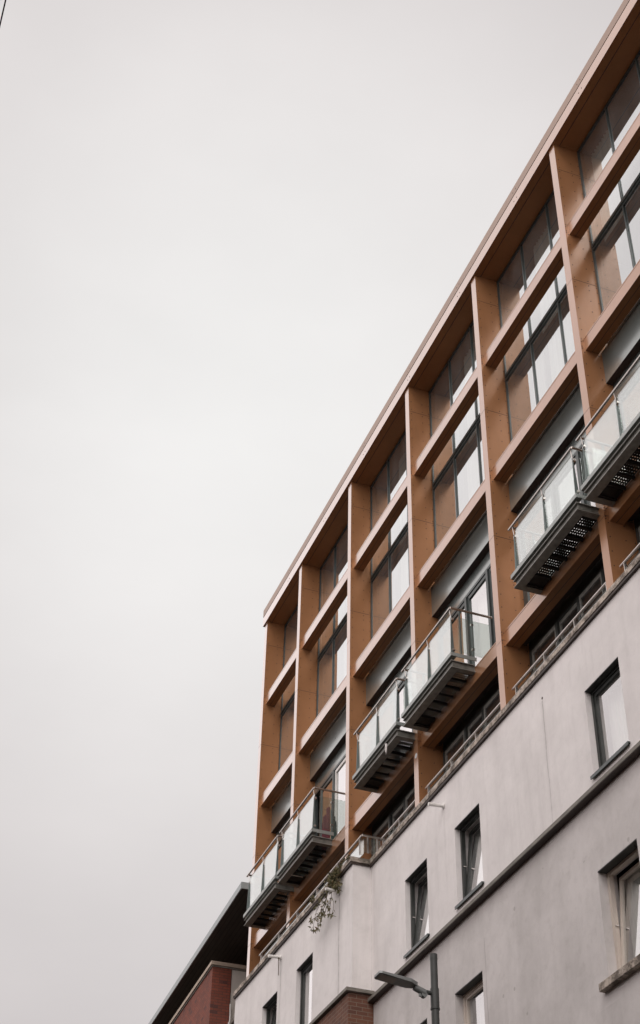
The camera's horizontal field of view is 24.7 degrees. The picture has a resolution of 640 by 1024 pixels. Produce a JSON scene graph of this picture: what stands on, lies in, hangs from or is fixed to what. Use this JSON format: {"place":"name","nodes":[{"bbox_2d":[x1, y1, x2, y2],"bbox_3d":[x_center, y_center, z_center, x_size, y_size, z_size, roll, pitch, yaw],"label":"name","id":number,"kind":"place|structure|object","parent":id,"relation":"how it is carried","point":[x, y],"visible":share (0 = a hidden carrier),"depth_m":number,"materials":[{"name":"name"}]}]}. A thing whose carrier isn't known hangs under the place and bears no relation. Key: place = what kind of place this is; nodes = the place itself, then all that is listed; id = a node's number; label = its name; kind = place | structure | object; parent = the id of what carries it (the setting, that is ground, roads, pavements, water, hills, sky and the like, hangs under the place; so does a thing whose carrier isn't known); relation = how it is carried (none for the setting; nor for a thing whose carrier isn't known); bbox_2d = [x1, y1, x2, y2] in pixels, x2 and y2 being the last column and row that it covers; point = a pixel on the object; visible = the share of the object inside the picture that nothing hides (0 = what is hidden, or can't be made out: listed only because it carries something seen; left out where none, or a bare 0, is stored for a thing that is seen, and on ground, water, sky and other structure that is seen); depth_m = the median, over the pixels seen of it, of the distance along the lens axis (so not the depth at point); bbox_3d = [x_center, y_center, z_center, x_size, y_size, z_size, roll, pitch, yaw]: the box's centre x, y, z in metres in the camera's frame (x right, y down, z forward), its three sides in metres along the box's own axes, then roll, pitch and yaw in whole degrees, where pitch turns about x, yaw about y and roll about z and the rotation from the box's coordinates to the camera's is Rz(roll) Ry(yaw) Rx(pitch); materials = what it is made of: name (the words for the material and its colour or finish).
{"place":"outdoors","nodes":[
{"label":"outdoors","id":0,"kind":"place"},
{"bbox_2d":[0,0,5,25],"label":"overhead cable","id":1,"kind":"object","parent":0,"point":[2,12],"depth_m":8.22,"materials":[{"name":"black"}]},
{"bbox_2d":[148,882,248,1023],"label":"brick building","id":2,"kind":"structure","parent":0,"point":[210,979],"depth_m":39.01,"materials":[{"name":"brick"}]},
{"bbox_2d":[0,0,622,1023],"label":"sky","id":3,"kind":"structure","parent":0,"point":[231,230],"materials":[{"name":"white"}]},
{"bbox_2d":[374,953,439,1023],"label":"street lamp","id":4,"kind":"object","parent":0,"point":[400,981],"visible":1,"depth_m":17.03,"materials":[{"name":"metal"}]},
{"label":"ground","id":5,"kind":"structure","parent":0,"visible":0},
{"bbox_2d":[233,0,639,1023],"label":"apartment building","id":6,"kind":"structure","parent":5,"relation":"on","point":[451,614],"depth_m":27.26,"materials":[{"name":"brown concrete"}]},
{"bbox_2d":[262,992,276,1023],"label":"window","id":7,"kind":"structure","parent":6,"relation":"in","point":[272,1001],"depth_m":31.75,"materials":[{"name":"black glass"}]},
{"bbox_2d":[272,816,289,904],"bbox_3d":[-0.678,8.521,35.595,0.120,2.910,2.668,14,-42,-15],"label":"balcony door","id":8,"kind":"structure","parent":6,"relation":"in","point":[279,838],"depth_m":36.80,"materials":[{"name":"glass"}]},
{"bbox_2d":[278,605,297,770],"bbox_3d":[-0.578,4.548,38.920,0.090,5.485,2.668,14,-42,-15],"label":"window","id":9,"kind":"structure","parent":6,"relation":"in","point":[290,629],"depth_m":39.40,"materials":[{"name":"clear glass"}]},
{"bbox_2d":[297,953,312,1023],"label":"window","id":10,"kind":"structure","parent":6,"relation":"in","point":[306,968],"depth_m":29.86,"materials":[{"name":"clear glass"}]},
{"bbox_2d":[322,807,329,849],"bbox_3d":[0.127,7.147,32.691,0.099,1.020,0.430,14,-42,-15],"label":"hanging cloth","id":11,"kind":"object","parent":6,"relation":"hanging from","point":[326,823],"visible":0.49,"depth_m":32.72,"materials":[{"name":"red fabric"}]},
{"bbox_2d":[308,854,349,932],"bbox_3d":[0.150,7.740,29.189,0.314,1.162,2.171,17,-42,-18],"label":"hanging plant","id":12,"kind":"object","parent":6,"relation":"hanging from","point":[333,880],"visible":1,"depth_m":29.08,"materials":[{"name":"green plant"}]},
{"bbox_2d":[312,741,345,860],"bbox_3d":[0.463,6.581,33.243,0.120,2.910,3.443,14,-42,-15],"label":"balcony door","id":13,"kind":"structure","parent":6,"relation":"in","point":[333,777],"depth_m":33.94,"materials":[{"name":"clear glass"}]},
{"bbox_2d":[316,523,347,716],"bbox_3d":[0.562,2.608,36.568,0.090,5.485,3.443,14,-42,-15],"label":"window","id":14,"kind":"structure","parent":6,"relation":"in","point":[332,644],"depth_m":37.03,"materials":[{"name":"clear glass"}]},
{"bbox_2d":[331,815,336,839],"bbox_3d":[0.299,6.954,32.400,0.099,0.950,0.300,14,-42,-15],"label":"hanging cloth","id":15,"kind":"object","parent":6,"relation":"hanging from","point":[334,829],"visible":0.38,"depth_m":32.23,"materials":[{"name":"fabric"}]},
{"bbox_2d":[370,429,409,638],"bbox_3d":[1.839,0.436,33.936,0.090,5.485,3.444,14,-42,-15],"label":"window","id":16,"kind":"structure","parent":6,"relation":"in","point":[389,566],"depth_m":34.34,"materials":[{"name":"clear glass"}]},
{"bbox_2d":[371,655,412,792],"bbox_3d":[1.740,4.410,30.610,0.120,2.910,3.444,14,-42,-15],"label":"balcony door","id":17,"kind":"structure","parent":6,"relation":"in","point":[389,718],"depth_m":31.33,"materials":[{"name":"glass"}]},
{"bbox_2d":[371,778,414,856],"bbox_3d":[1.685,6.502,28.857,0.080,2.550,3.444,14,-42,-15],"label":"terrace door","id":18,"kind":"structure","parent":6,"relation":"in","point":[406,797],"depth_m":29.79,"materials":[{"name":"black glass"}]},
{"bbox_2d":[403,858,429,958],"bbox_3d":[1.843,7.098,26.110,0.341,1.495,1.060,14,-42,-15],"label":"window","id":19,"kind":"structure","parent":6,"relation":"in","point":[420,925],"depth_m":26.41,"materials":[{"name":"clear glass"}]},
{"bbox_2d":[429,319,484,548],"bbox_3d":[3.116,-1.735,31.303,0.090,5.485,3.443,14,-42,-15],"label":"window","id":20,"kind":"structure","parent":6,"relation":"in","point":[457,473],"depth_m":31.64,"materials":[{"name":"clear glass"}]},
{"bbox_2d":[437,550,495,701],"bbox_3d":[3.016,2.238,27.977,0.120,2.910,3.443,14,-42,-15],"label":"balcony door","id":21,"kind":"structure","parent":6,"relation":"in","point":[476,594],"depth_m":28.40,"materials":[{"name":"grey glass"}]},
{"bbox_2d":[455,803,483,909],"bbox_3d":[2.608,5.796,24.531,0.341,1.495,1.050,14,-42,-15],"label":"window","id":22,"kind":"structure","parent":6,"relation":"in","point":[472,873],"depth_m":24.82,"materials":[{"name":"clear glass"}]},
{"bbox_2d":[455,971,484,1023],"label":"window","id":23,"kind":"structure","parent":6,"relation":"in","point":[472,992],"depth_m":23.33,"materials":[{"name":"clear glass"}]},
{"bbox_2d":[443,678,500,774],"bbox_3d":[2.962,4.331,26.225,0.080,2.550,3.443,14,-42,-15],"label":"terrace door","id":24,"kind":"structure","parent":6,"relation":"in","point":[491,698],"depth_m":27.10,"materials":[{"name":"black glass"}]},
{"bbox_2d":[496,189,574,441],"bbox_3d":[4.392,-3.906,28.671,0.090,5.485,3.443,14,-42,-15],"label":"window","id":25,"kind":"structure","parent":6,"relation":"in","point":[545,343],"depth_m":28.95,"materials":[{"name":"clear glass"}]},
{"bbox_2d":[517,424,593,606],"bbox_3d":[4.376,0.089,25.368,0.298,2.910,3.443,14,-42,-15],"label":"balcony door","id":26,"kind":"structure","parent":6,"relation":"in","point":[559,489],"depth_m":26.06,"materials":[{"name":"grey glass"}]},
{"bbox_2d":[528,558,605,675],"bbox_3d":[4.353,2.189,23.624,0.326,2.550,3.443,14,-42,-15],"label":"terrace door","id":27,"kind":"structure","parent":6,"relation":"in","point":[553,627],"depth_m":24.54,"materials":[{"name":"black glass"}]},
{"bbox_2d":[585,657,630,779],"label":"window","id":28,"kind":"structure","parent":6,"relation":"in","point":[615,716],"depth_m":21.56,"materials":[{"name":"clear glass"}]},
{"bbox_2d":[577,50,639,312],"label":"window","id":29,"kind":"structure","parent":6,"relation":"in","point":[614,231],"depth_m":26.87,"materials":[{"name":"clear glass"}]},
{"bbox_2d":[598,838,639,992],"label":"window","id":30,"kind":"structure","parent":6,"relation":"in","point":[627,948],"depth_m":19.89,"materials":[{"name":"clear glass"}]},
{"bbox_2d":[613,351,639,479],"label":"balcony door","id":31,"kind":"structure","parent":6,"relation":"in","point":[633,377],"depth_m":24.31,"materials":[{"name":"grey glass"}]},
{"bbox_2d":[634,513,639,553],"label":"terrace door","id":32,"kind":"structure","parent":6,"relation":"in","point":[637,520],"depth_m":22.72,"materials":[{"name":"black glass"}]}
]}

